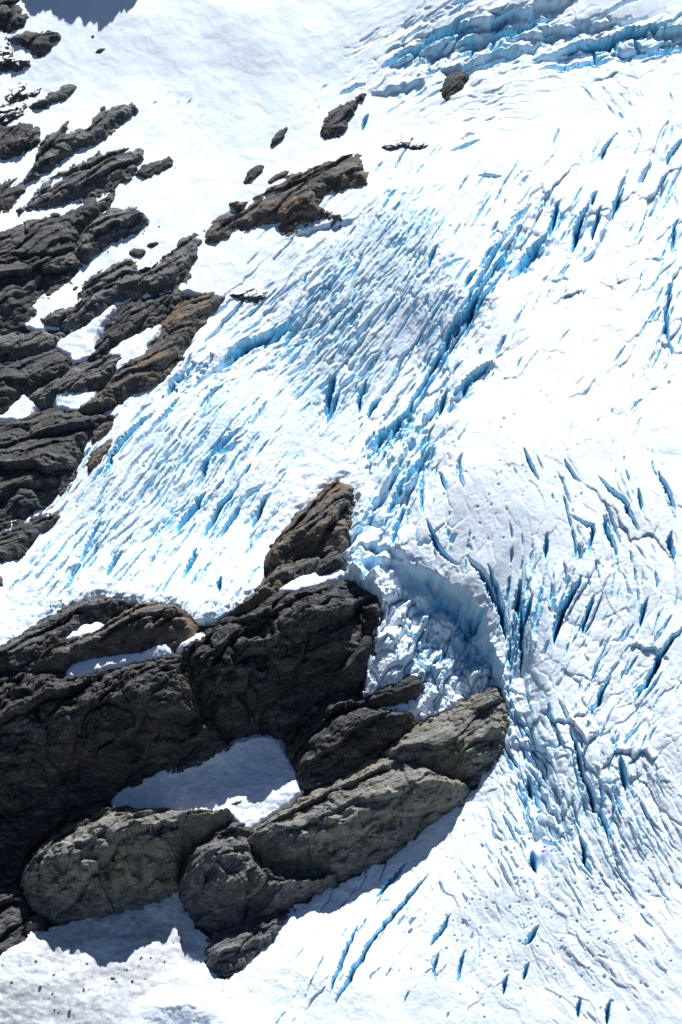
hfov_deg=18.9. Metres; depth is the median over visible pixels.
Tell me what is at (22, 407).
snow patch
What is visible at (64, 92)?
rock outcrop
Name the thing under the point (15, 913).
rock outcrop
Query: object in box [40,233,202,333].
rock outcrop
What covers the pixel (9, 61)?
rock outcrop
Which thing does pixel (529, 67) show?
icefall
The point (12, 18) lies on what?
rock outcrop
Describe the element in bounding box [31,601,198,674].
rock outcrop
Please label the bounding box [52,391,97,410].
snow patch
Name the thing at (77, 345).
snow patch
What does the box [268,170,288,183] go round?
rock outcrop
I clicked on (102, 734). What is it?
rock outcrop
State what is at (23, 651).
rock outcrop
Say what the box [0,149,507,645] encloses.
glacier tongue
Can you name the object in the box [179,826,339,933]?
boulder
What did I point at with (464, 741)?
rock outcrop
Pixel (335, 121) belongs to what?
rock outcrop
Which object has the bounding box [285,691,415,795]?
rock outcrop
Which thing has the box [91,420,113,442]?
rock outcrop
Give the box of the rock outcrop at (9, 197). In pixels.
[0,177,27,213]
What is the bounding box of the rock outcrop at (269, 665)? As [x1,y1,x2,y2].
[180,579,383,742]
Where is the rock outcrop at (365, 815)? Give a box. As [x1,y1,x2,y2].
[248,757,470,882]
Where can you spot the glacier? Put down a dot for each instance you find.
(516, 501)
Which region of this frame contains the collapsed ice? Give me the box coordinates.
[363,585,501,724]
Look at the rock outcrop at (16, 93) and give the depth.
1356.01 m
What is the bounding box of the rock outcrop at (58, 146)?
[23,102,138,183]
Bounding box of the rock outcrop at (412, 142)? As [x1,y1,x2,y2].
[382,136,428,150]
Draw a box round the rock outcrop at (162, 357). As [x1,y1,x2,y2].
[78,292,225,414]
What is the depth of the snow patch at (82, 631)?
1151.48 m
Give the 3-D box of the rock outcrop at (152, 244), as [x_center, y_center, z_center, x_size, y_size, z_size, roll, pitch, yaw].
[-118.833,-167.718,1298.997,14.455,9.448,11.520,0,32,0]
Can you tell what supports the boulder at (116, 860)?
on the mountain slope
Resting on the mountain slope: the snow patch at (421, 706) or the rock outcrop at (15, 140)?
the snow patch at (421, 706)
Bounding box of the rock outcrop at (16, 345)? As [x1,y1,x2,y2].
[0,330,67,360]
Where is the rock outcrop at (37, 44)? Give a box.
[4,30,60,57]
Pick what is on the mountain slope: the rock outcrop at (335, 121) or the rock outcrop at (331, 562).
the rock outcrop at (331, 562)
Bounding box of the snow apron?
[0,892,227,1023]
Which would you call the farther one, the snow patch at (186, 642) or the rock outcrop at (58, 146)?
the rock outcrop at (58, 146)
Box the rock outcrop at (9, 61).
[0,46,30,72]
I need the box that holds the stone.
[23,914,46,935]
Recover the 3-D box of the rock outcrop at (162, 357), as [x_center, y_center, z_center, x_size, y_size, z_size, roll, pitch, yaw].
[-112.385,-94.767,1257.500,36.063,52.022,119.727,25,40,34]
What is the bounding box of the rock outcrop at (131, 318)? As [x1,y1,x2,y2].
[88,290,186,361]
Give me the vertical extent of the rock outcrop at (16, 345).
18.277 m
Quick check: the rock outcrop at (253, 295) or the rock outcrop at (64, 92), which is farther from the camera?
the rock outcrop at (64, 92)
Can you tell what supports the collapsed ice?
on the glacier
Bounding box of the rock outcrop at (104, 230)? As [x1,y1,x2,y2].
[73,206,149,264]
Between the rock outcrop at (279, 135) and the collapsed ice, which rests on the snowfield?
the rock outcrop at (279, 135)
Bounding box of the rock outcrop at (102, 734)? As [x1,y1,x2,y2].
[0,652,230,857]
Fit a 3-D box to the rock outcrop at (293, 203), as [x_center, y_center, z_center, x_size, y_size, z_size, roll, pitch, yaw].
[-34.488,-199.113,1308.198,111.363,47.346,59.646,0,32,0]
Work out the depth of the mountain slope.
1149.06 m
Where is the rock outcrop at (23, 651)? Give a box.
[0,594,131,675]
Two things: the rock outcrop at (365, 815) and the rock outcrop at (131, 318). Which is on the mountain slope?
the rock outcrop at (365, 815)
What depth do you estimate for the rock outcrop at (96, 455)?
1217.98 m
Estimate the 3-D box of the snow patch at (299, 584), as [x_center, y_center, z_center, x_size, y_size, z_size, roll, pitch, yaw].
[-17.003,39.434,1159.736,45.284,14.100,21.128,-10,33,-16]
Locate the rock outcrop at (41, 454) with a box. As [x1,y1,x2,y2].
[0,408,115,523]
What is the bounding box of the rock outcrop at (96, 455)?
[86,439,115,472]
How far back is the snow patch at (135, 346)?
1256.06 m
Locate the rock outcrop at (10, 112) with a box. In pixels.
[0,102,27,125]
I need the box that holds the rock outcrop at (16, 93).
[4,82,41,102]
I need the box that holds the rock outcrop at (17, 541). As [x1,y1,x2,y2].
[0,513,60,563]
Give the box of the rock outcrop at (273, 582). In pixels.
[228,555,322,616]
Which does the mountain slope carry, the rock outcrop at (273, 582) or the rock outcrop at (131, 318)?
the rock outcrop at (273, 582)
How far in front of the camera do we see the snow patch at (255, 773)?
1135.53 m
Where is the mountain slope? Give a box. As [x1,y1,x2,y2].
[27,547,476,937]
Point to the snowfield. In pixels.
(218, 94)
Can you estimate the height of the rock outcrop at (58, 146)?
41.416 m
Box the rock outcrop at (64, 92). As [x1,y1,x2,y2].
[29,84,76,109]
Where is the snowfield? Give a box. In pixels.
[0,0,479,1023]
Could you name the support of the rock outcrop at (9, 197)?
on the snowfield
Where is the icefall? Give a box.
[348,0,681,152]
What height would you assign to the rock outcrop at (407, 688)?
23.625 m
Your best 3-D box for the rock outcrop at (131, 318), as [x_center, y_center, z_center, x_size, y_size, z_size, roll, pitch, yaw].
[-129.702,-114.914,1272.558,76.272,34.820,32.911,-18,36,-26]
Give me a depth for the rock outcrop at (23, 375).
1246.71 m
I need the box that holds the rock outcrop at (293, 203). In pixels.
[204,153,368,243]
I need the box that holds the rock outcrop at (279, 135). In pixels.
[270,127,287,146]
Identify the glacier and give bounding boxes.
[154,87,681,1023]
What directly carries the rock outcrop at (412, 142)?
on the snowfield
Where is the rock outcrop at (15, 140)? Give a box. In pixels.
[0,122,40,160]
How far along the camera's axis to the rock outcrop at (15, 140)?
1335.31 m
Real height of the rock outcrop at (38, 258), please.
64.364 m
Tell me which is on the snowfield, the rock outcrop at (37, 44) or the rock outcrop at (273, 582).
the rock outcrop at (37, 44)
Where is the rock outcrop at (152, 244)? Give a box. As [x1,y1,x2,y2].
[147,242,158,247]
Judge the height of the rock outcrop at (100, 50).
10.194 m
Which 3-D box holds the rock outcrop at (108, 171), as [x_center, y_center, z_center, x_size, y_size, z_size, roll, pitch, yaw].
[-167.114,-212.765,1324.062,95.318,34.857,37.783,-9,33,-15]
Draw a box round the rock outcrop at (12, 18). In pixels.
[0,0,28,32]
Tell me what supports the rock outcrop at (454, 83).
on the icefall
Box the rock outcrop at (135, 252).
[129,248,145,257]
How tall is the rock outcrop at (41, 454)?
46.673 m
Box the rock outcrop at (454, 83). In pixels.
[440,72,469,101]
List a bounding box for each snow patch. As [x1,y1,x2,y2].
[0,395,40,423]
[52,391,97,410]
[56,305,117,364]
[65,644,175,677]
[66,621,104,639]
[108,325,161,371]
[111,734,303,829]
[176,632,204,653]
[280,569,348,592]
[381,699,432,722]
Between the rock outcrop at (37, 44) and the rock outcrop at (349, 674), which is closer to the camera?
the rock outcrop at (349, 674)
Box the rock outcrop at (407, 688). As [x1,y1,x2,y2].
[365,674,426,707]
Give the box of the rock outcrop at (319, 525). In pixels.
[263,481,354,573]
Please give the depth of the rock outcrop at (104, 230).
1296.23 m
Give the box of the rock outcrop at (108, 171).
[16,147,143,215]
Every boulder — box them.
[20,805,233,925]
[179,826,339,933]
[204,913,288,979]
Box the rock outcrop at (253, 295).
[229,288,267,306]
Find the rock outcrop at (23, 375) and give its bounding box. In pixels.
[0,348,71,413]
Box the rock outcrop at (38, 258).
[0,190,115,334]
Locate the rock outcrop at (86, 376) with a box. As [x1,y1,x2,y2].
[28,354,121,410]
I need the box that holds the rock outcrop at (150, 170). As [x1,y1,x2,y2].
[135,156,173,178]
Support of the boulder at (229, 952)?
on the snow apron
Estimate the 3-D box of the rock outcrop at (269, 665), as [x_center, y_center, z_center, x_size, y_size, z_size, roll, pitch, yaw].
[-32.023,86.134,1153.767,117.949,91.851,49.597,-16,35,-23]
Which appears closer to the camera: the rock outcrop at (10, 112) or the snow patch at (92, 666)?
the snow patch at (92, 666)
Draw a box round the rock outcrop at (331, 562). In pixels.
[313,551,346,574]
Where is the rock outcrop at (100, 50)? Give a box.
[95,48,104,52]
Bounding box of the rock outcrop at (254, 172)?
[243,165,263,183]
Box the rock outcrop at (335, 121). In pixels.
[320,93,366,138]
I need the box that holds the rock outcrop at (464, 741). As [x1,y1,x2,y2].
[382,685,508,789]
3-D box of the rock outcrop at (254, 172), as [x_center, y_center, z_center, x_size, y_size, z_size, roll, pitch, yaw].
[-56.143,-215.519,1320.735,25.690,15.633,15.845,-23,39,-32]
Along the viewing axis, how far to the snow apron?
1087.46 m
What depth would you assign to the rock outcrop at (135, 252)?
1290.72 m
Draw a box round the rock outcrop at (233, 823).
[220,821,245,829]

